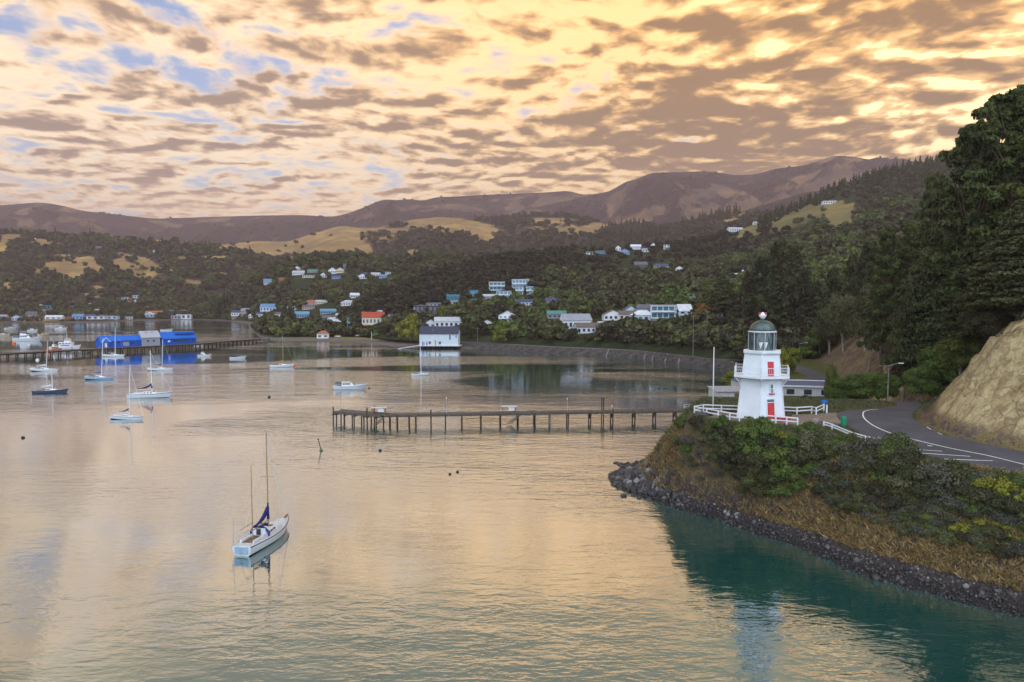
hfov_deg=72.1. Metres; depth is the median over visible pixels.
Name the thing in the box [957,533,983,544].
shrub
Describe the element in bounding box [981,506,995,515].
shrub
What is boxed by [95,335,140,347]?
wharf shed
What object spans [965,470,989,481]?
shrub
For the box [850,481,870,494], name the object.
shrub
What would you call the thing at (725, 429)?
shrub
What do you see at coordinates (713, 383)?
flagpole
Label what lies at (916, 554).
dry grass
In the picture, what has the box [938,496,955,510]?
shrub
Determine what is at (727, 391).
boat shed
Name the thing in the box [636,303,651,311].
house
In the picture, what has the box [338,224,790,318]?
dark hillside bush
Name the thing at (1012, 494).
shrub
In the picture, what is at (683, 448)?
shrub
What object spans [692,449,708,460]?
shrub
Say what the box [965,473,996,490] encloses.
shrub
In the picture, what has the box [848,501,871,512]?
shrub
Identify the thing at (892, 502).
shrub
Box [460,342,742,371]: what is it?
sea wall
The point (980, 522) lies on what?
shrub
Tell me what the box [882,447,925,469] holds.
shrub
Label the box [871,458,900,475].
shrub
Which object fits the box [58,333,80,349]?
workboat
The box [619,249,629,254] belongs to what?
house
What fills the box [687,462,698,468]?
shrub
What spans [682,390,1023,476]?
verge grass
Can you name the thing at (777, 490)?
shrub
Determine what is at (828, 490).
shrub
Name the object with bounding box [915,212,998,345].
cypress tree
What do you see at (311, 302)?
house
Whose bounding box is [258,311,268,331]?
conifer
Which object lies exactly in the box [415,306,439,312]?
house
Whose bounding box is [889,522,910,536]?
shrub
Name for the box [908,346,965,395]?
tree
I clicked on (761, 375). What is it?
lighthouse
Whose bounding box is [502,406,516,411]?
jetty shelter
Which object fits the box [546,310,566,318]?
house
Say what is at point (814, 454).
shrub
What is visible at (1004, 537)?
shrub
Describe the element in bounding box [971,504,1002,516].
shrub
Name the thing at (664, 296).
hillside green trees
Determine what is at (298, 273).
house
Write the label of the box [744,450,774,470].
shrub
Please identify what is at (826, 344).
pine tree
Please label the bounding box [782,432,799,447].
shrub
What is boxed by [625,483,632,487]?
boulder
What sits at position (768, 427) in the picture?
shrub
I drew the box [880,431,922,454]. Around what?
shrub
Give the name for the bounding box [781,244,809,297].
pine tree
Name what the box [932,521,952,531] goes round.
shrub
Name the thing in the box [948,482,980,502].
shrub
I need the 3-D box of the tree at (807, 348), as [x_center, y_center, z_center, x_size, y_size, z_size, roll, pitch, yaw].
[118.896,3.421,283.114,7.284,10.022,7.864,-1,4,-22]
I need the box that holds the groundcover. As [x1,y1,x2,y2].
[653,396,1023,544]
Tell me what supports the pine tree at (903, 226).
on the headland ground at (980, 399)
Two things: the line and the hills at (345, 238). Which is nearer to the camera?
the line
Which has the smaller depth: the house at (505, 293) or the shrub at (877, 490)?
the shrub at (877, 490)
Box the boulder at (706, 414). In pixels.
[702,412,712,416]
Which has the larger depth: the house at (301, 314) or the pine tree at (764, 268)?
the house at (301, 314)
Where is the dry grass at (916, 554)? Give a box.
[637,413,1023,590]
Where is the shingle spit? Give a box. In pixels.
[196,338,269,342]
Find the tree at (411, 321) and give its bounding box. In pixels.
[403,313,418,342]
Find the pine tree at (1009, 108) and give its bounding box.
[960,83,1023,256]
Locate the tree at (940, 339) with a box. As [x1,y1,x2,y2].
[932,311,987,351]
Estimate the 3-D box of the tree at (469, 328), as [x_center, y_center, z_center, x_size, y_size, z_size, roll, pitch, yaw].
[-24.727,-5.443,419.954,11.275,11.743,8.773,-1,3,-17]
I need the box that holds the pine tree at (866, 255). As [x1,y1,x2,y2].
[850,241,876,299]
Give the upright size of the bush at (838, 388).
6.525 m
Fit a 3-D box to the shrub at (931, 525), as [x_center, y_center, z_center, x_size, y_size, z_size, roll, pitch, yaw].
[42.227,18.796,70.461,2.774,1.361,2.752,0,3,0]
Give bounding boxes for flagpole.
[711,347,714,411]
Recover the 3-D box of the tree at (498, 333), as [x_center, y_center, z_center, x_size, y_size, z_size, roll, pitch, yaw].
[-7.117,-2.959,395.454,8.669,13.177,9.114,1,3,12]
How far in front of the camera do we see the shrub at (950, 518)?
69.68 m
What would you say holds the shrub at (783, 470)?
on the headland ground at (980, 399)
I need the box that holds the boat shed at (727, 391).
[707,386,739,397]
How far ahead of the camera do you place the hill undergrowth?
91.39 m
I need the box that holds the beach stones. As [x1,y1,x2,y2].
[608,456,1023,620]
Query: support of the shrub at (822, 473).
on the headland ground at (980, 399)
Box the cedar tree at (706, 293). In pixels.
[696,284,711,303]
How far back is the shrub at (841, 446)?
81.36 m
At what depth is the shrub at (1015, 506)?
66.86 m
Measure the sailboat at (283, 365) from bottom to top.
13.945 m
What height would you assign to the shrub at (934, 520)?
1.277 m
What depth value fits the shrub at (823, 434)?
83.82 m
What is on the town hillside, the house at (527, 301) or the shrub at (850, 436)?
the house at (527, 301)
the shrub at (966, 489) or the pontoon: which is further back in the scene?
the pontoon
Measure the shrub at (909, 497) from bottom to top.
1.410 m
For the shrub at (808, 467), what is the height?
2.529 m
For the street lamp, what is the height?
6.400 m
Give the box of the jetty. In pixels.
[332,397,685,426]
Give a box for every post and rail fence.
[694,406,739,420]
[695,404,737,410]
[765,415,797,424]
[784,404,824,414]
[823,421,876,440]
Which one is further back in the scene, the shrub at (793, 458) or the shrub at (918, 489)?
the shrub at (793, 458)
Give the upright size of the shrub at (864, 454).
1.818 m
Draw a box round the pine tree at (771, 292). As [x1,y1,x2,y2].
[750,279,791,328]
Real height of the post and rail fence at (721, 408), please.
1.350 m
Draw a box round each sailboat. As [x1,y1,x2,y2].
[30,341,57,370]
[32,368,68,393]
[37,312,48,335]
[84,339,113,379]
[103,331,124,356]
[110,366,143,419]
[126,350,171,397]
[147,340,172,370]
[232,433,288,555]
[269,337,293,366]
[411,347,428,374]
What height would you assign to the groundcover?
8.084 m
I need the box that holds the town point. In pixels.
[200,256,472,347]
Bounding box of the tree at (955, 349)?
[931,335,984,374]
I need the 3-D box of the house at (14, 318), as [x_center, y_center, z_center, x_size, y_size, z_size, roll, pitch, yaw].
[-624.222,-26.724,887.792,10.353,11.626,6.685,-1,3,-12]
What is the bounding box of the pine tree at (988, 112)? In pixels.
[956,100,1010,250]
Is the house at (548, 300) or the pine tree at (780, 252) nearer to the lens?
the pine tree at (780, 252)
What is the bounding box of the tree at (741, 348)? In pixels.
[738,342,747,357]
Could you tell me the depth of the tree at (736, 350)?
286.01 m
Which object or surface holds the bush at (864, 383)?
on the headland ground at (980, 399)
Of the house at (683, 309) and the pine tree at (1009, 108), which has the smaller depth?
the pine tree at (1009, 108)
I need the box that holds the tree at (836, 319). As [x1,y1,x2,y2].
[824,294,857,352]
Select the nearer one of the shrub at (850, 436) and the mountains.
the shrub at (850, 436)
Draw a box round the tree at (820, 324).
[813,306,840,353]
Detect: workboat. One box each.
[45,341,61,350]
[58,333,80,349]
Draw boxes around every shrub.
[672,414,687,427]
[672,437,680,444]
[678,432,694,445]
[680,442,692,452]
[682,455,694,461]
[687,415,704,428]
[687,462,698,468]
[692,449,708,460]
[695,435,716,447]
[699,423,717,434]
[699,462,710,468]
[703,449,726,460]
[706,431,726,441]
[710,414,730,426]
[710,470,724,476]
[714,438,736,455]
[714,457,728,462]
[717,423,736,438]
[719,458,736,471]
[726,435,747,449]
[730,449,752,465]
[730,467,748,480]
[732,416,761,439]
[733,436,763,454]
[735,484,750,493]
[740,470,763,487]
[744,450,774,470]
[747,416,780,437]
[749,485,767,497]
[753,433,786,450]
[754,467,785,486]
[761,440,790,463]
[762,458,794,479]
[765,483,793,498]
[771,430,787,438]
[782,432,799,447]
[783,462,803,482]
[786,478,806,490]
[787,445,812,465]
[795,420,819,433]
[795,429,816,451]
[796,443,823,463]
[797,395,812,398]
[800,459,823,475]
[808,464,831,480]
[809,430,834,444]
[809,440,837,458]
[810,484,828,496]
[814,475,837,491]
[817,483,832,494]
[820,458,833,465]
[822,433,838,445]
[825,494,841,503]
[827,435,851,446]
[827,463,845,472]
[828,493,845,502]
[829,440,852,454]
[829,503,839,510]
[830,473,839,480]
[830,489,845,496]
[832,492,850,500]
[833,476,845,487]
[834,456,859,471]
[836,500,855,514]
[839,478,857,490]
[840,432,864,442]
[841,440,868,459]
[848,489,865,502]
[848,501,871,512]
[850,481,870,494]
[853,435,881,453]
[856,448,873,460]
[858,510,878,517]
[860,450,878,464]
[862,498,882,511]
[863,494,882,505]
[866,483,894,497]
[867,469,891,482]
[869,517,888,526]
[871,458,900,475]
[874,495,905,510]
[876,435,906,459]
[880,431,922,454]
[881,472,912,489]
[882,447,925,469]
[888,509,900,514]
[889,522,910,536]
[892,462,926,483]
[892,501,918,514]
[901,491,918,502]
[905,519,921,528]
[907,523,931,534]
[908,481,940,499]
[909,526,933,536]
[911,510,921,520]
[912,459,946,483]
[912,497,932,509]
[913,502,947,516]
[915,511,937,521]
[916,482,957,503]
[919,522,944,534]
[923,518,944,526]
[923,533,944,537]
[924,462,968,488]
[924,479,945,491]
[925,497,947,510]
[925,502,947,512]
[931,529,955,546]
[931,540,955,546]
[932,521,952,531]
[933,493,964,509]
[935,514,962,523]
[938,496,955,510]
[944,458,979,481]
[946,500,970,511]
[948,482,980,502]
[948,523,971,532]
[948,537,962,543]
[953,519,972,527]
[954,494,979,504]
[955,531,985,545]
[956,504,977,512]
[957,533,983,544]
[958,508,983,518]
[963,472,977,480]
[963,503,979,512]
[963,524,985,537]
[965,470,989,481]
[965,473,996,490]
[970,517,992,525]
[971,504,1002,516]
[972,485,1000,506]
[973,544,990,552]
[975,467,996,477]
[976,540,999,553]
[979,525,1003,536]
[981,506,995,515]
[985,475,1011,494]
[986,494,1018,513]
[986,531,1010,541]
[989,521,1014,529]
[991,482,1023,500]
[992,548,1011,558]
[995,512,1018,527]
[996,544,1022,558]
[999,544,1023,556]
[1000,537,1023,547]
[1003,499,1023,515]
[1005,543,1023,551]
[1006,489,1023,499]
[1007,473,1023,486]
[1007,533,1023,539]
[1015,514,1023,525]
[1017,512,1023,519]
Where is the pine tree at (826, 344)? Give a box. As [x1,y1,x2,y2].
[818,304,835,351]
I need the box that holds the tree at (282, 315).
[279,310,285,320]
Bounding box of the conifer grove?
[5,154,966,337]
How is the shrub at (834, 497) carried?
on the headland ground at (980, 399)
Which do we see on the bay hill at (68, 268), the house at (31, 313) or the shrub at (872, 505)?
the house at (31, 313)
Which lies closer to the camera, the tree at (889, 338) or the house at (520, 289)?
the tree at (889, 338)
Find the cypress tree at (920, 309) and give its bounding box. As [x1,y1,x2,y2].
[880,229,957,369]
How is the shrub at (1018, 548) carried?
on the headland ground at (980, 399)
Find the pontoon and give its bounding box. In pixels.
[51,347,89,352]
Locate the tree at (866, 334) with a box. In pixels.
[862,329,879,357]
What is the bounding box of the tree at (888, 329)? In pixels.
[875,311,893,342]
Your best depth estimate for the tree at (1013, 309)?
95.76 m
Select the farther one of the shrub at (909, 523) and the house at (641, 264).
the house at (641, 264)
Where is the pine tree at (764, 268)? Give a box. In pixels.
[742,255,780,319]
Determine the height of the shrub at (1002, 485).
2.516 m
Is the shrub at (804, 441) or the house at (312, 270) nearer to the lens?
the shrub at (804, 441)
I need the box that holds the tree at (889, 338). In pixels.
[886,325,899,352]
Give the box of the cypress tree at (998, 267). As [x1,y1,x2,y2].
[949,196,1023,319]
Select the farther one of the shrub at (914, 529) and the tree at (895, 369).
the tree at (895, 369)
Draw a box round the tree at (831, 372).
[823,361,839,398]
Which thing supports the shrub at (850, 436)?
on the headland ground at (980, 399)
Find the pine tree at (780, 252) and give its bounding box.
[768,238,799,315]
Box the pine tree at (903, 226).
[895,219,921,253]
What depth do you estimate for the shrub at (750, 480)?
85.82 m
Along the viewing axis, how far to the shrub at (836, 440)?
82.29 m
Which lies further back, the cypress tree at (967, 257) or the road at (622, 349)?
the road at (622, 349)
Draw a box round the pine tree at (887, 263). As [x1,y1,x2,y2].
[856,227,910,373]
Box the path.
[708,412,840,424]
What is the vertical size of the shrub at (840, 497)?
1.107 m
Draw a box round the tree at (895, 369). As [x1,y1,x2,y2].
[882,345,909,400]
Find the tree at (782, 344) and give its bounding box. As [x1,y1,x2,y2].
[775,340,790,349]
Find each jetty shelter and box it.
[371,407,386,411]
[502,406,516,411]
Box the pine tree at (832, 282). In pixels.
[817,266,842,309]
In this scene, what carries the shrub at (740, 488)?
on the headland ground at (980, 399)
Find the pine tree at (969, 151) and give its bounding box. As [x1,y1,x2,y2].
[919,123,1000,322]
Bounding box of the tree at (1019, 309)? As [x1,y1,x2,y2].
[1004,305,1023,311]
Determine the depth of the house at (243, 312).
911.87 m
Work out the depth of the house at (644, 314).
391.95 m
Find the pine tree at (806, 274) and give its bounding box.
[789,266,813,311]
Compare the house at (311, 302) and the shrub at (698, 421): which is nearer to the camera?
the shrub at (698, 421)
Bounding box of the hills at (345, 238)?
[220,191,818,260]
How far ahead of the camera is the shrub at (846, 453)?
79.96 m
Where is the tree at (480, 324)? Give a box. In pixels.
[475,320,488,334]
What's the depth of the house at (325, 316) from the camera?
777.89 m
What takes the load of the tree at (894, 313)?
on the headland ground at (980, 399)
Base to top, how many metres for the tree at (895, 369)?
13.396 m
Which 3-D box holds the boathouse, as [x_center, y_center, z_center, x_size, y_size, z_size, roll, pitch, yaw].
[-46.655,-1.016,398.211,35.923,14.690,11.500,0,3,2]
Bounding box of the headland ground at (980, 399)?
[648,319,1023,616]
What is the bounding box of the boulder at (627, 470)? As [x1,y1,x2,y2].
[624,469,635,472]
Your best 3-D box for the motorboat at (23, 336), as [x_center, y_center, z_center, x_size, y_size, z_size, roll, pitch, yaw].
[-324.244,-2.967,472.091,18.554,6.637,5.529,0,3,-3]
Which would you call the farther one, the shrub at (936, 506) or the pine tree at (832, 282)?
the pine tree at (832, 282)
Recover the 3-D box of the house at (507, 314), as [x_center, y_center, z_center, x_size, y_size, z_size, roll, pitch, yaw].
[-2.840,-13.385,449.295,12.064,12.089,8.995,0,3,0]
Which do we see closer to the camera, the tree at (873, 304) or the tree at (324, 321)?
the tree at (873, 304)
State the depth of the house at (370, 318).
506.33 m
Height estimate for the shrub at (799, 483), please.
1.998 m
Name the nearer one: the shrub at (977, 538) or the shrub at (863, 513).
the shrub at (977, 538)
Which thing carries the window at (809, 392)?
in the workshop at (791, 387)
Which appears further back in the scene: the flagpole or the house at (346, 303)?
the house at (346, 303)
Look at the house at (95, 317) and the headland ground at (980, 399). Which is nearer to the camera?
the headland ground at (980, 399)
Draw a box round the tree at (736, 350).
[732,343,743,358]
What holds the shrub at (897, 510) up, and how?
on the headland ground at (980, 399)
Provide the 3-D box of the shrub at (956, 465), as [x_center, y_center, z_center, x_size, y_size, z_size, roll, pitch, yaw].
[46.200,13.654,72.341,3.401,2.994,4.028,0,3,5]
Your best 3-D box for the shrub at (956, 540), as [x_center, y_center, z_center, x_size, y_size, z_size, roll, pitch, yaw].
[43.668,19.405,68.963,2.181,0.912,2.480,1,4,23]
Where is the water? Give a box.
[0,320,1023,681]
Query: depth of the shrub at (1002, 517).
66.92 m
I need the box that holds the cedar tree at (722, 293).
[706,274,736,311]
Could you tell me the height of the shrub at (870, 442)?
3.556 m
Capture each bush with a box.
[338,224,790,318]
[824,378,867,399]
[844,371,886,399]
[873,372,903,400]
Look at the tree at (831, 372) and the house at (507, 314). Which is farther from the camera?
the house at (507, 314)
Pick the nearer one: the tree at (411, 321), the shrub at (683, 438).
the shrub at (683, 438)
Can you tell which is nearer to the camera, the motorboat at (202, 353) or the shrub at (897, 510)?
the shrub at (897, 510)
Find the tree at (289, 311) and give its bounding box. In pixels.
[285,304,296,318]
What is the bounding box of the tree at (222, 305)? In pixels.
[215,294,229,314]
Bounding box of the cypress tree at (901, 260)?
[868,252,924,336]
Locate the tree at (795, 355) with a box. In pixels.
[787,347,801,373]
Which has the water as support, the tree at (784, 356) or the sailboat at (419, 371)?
the sailboat at (419, 371)
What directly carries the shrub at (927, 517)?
on the headland ground at (980, 399)
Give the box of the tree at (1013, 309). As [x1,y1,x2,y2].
[989,281,1021,320]
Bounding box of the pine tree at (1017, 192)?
[976,144,1023,246]
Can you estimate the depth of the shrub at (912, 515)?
71.55 m
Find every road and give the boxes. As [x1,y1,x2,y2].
[460,341,743,360]
[794,364,1023,470]
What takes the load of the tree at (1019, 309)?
on the headland ground at (980, 399)
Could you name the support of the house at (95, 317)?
on the bay hill at (68, 268)
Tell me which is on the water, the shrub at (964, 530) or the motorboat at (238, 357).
the motorboat at (238, 357)
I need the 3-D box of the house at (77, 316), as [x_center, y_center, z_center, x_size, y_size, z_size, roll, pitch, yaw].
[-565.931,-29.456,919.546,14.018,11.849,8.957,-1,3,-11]
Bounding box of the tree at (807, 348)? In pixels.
[798,338,818,358]
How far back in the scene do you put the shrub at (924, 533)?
70.01 m
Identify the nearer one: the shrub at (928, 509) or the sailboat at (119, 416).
the shrub at (928, 509)
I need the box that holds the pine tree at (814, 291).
[804,280,825,317]
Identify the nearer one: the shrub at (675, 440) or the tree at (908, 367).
the shrub at (675, 440)
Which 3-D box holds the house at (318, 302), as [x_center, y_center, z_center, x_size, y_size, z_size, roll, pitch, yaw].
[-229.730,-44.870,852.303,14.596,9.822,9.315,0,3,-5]
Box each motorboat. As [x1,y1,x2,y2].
[12,333,41,340]
[197,352,211,355]
[229,355,245,358]
[333,381,367,389]
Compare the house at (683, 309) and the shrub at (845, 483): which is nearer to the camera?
the shrub at (845, 483)
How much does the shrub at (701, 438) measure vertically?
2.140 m
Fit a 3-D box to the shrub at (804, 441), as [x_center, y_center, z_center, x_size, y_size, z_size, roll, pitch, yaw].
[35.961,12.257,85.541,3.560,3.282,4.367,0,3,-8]
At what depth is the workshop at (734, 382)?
185.94 m
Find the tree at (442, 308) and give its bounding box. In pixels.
[438,305,448,316]
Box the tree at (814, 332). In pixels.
[811,326,827,353]
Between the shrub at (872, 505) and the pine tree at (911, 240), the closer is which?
the shrub at (872, 505)
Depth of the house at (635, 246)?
906.61 m
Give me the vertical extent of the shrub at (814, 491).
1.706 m
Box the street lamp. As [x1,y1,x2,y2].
[879,363,903,400]
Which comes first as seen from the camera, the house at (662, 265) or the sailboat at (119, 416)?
the sailboat at (119, 416)
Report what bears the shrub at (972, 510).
on the headland ground at (980, 399)
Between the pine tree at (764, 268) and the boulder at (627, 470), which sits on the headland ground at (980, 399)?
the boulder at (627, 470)
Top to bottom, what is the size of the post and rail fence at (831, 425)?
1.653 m
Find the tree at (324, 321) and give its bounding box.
[313,319,333,324]
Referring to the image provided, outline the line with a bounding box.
[862,409,1021,463]
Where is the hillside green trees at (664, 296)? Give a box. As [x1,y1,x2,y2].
[0,160,958,349]
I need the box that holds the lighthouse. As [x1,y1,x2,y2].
[734,312,790,421]
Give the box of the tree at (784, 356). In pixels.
[780,348,789,371]
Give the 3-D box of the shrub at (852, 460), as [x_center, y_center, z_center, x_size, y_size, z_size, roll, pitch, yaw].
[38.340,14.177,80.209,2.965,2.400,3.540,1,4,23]
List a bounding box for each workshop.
[730,379,740,385]
[782,379,824,395]
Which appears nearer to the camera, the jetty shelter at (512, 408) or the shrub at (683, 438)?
the shrub at (683, 438)
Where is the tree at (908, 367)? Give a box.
[904,337,928,397]
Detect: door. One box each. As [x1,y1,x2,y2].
[767,403,774,418]
[768,362,773,375]
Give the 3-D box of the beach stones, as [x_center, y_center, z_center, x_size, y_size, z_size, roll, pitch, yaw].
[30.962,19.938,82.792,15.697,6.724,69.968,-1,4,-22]
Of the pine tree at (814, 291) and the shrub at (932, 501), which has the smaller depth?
the shrub at (932, 501)
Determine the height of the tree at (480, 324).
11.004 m
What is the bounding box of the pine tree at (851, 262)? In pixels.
[836,253,861,296]
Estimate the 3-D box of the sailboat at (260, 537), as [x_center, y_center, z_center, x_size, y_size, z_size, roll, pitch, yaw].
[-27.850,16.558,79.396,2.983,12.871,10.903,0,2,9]
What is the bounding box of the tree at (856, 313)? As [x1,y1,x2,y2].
[841,283,876,350]
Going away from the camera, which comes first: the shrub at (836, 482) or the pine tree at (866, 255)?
the shrub at (836, 482)
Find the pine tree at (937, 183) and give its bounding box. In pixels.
[894,172,959,302]
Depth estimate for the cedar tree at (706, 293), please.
377.38 m
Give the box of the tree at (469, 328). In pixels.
[461,322,479,338]
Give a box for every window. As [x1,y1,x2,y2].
[769,384,774,394]
[787,389,793,393]
[804,390,811,394]
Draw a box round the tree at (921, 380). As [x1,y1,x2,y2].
[901,364,944,400]
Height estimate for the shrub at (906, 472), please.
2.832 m
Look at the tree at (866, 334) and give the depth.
193.83 m
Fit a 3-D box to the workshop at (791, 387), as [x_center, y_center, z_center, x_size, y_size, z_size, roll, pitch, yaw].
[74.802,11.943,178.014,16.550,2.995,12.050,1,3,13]
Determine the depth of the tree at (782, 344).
268.27 m
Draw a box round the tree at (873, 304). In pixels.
[868,282,904,330]
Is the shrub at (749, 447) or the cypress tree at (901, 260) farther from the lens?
the cypress tree at (901, 260)
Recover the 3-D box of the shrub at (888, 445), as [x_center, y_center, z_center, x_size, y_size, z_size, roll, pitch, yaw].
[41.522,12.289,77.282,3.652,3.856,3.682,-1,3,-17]
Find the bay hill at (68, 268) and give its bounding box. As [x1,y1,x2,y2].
[0,233,273,322]
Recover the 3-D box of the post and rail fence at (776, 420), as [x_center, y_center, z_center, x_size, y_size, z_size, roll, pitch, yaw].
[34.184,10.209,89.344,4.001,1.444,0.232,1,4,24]
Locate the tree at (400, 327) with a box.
[395,320,408,341]
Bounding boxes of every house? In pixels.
[11,315,22,320]
[25,311,37,315]
[44,305,52,308]
[45,315,64,318]
[72,314,85,318]
[86,316,105,318]
[106,316,119,320]
[144,312,154,316]
[170,315,180,318]
[176,314,192,318]
[231,310,240,319]
[240,308,248,316]
[260,304,275,312]
[263,279,271,285]
[292,271,304,275]
[294,311,309,317]
[302,275,315,278]
[302,305,314,309]
[307,269,318,272]
[307,300,315,304]
[315,300,327,304]
[317,329,329,338]
[320,309,335,314]
[322,315,337,318]
[327,317,340,321]
[328,267,335,273]
[331,275,340,278]
[336,267,344,273]
[341,300,352,306]
[349,293,359,298]
[358,274,366,278]
[361,311,384,325]
[379,274,386,278]
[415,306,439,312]
[426,303,440,305]
[426,319,434,325]
[434,316,461,325]
[446,294,461,301]
[468,290,478,296]
[482,293,495,299]
[489,282,504,290]
[496,291,510,296]
[498,310,515,321]
[511,279,528,287]
[514,298,532,305]
[515,286,533,294]
[545,297,558,302]
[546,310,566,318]
[559,313,592,328]
[573,321,598,334]
[595,251,606,254]
[601,310,618,320]
[618,310,637,319]
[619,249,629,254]
[622,305,636,309]
[630,244,640,249]
[630,309,650,320]
[633,262,647,267]
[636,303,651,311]
[650,305,675,320]
[653,264,668,267]
[663,244,669,249]
[674,304,691,317]
[726,227,742,232]
[821,201,836,206]
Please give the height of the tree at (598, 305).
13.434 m
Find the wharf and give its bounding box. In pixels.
[0,338,264,358]
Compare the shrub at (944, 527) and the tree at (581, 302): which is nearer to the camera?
the shrub at (944, 527)
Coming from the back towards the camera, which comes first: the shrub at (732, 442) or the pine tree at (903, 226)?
the pine tree at (903, 226)
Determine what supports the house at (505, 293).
on the town hillside
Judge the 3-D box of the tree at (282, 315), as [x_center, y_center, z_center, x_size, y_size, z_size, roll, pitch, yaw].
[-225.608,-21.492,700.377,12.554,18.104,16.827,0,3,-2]
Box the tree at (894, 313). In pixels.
[886,271,924,340]
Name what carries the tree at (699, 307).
on the town hillside
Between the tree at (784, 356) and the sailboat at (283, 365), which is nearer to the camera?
the tree at (784, 356)
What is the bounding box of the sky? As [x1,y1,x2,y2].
[0,0,1023,218]
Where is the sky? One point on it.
(157, 109)
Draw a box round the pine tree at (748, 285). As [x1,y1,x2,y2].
[733,270,757,317]
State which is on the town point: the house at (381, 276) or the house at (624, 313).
the house at (381, 276)
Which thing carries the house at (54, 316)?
on the bay hill at (68, 268)
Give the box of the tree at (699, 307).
[694,303,710,313]
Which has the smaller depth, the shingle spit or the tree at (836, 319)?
the tree at (836, 319)
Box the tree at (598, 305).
[590,299,606,317]
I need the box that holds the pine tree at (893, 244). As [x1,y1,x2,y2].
[876,227,897,275]
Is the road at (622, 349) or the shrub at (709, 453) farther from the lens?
the road at (622, 349)
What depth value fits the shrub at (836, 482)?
79.56 m
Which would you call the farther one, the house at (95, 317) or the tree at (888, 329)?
the house at (95, 317)
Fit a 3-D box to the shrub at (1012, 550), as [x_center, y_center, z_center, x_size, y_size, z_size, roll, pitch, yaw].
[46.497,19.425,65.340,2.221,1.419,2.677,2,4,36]
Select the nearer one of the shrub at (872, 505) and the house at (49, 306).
the shrub at (872, 505)
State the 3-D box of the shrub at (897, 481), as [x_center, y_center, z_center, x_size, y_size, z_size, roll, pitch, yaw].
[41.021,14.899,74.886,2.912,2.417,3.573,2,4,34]
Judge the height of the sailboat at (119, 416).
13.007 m
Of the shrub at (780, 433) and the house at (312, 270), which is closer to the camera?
the shrub at (780, 433)
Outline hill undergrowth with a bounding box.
[1013,304,1023,318]
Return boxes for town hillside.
[354,167,966,362]
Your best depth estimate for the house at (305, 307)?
835.29 m
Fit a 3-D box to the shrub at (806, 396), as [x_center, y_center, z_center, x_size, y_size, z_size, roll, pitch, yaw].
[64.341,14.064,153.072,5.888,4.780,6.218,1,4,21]
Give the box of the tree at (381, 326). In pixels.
[376,324,389,330]
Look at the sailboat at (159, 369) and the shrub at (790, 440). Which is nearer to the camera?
the shrub at (790, 440)
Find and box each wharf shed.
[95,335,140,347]
[137,331,160,345]
[159,331,196,344]
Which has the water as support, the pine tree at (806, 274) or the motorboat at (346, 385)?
the motorboat at (346, 385)
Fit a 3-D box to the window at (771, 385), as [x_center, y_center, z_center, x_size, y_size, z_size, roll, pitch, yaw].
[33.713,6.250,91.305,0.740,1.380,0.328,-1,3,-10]
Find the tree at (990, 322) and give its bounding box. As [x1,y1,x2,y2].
[955,295,1019,337]
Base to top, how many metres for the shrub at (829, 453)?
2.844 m
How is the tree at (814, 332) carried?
on the headland ground at (980, 399)
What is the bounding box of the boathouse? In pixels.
[398,326,461,348]
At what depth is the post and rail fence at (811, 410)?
96.24 m
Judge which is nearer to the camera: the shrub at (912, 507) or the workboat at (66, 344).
the shrub at (912, 507)
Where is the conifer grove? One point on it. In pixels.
(884, 172)
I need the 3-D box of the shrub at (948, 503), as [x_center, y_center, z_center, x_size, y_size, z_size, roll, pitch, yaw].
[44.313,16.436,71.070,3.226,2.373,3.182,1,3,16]
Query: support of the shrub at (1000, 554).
on the headland ground at (980, 399)
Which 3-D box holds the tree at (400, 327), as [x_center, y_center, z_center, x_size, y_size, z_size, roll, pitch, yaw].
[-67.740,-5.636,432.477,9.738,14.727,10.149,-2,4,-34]
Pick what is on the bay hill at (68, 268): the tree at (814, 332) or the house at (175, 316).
the house at (175, 316)
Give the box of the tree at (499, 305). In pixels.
[491,300,508,313]
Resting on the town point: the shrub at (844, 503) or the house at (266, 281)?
the house at (266, 281)
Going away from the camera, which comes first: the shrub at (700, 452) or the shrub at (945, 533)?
the shrub at (945, 533)
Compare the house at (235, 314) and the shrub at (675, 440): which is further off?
the house at (235, 314)
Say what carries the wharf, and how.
in the water
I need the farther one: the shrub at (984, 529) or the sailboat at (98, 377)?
the sailboat at (98, 377)
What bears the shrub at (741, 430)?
on the headland ground at (980, 399)
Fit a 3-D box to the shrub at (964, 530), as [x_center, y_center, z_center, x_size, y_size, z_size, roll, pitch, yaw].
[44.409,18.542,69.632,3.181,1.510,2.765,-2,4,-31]
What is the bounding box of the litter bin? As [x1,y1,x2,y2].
[840,416,846,426]
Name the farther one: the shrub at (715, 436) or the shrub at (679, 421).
the shrub at (679, 421)
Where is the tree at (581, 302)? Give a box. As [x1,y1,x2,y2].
[569,296,590,313]
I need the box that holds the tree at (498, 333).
[492,324,506,342]
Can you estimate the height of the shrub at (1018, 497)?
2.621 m
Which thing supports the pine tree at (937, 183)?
on the headland ground at (980, 399)
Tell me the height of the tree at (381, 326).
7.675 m
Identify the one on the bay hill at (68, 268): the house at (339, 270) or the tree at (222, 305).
the tree at (222, 305)
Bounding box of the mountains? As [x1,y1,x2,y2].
[0,156,951,244]
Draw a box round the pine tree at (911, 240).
[888,221,924,310]
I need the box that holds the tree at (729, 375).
[721,371,734,385]
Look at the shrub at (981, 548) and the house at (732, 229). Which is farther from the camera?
the house at (732, 229)

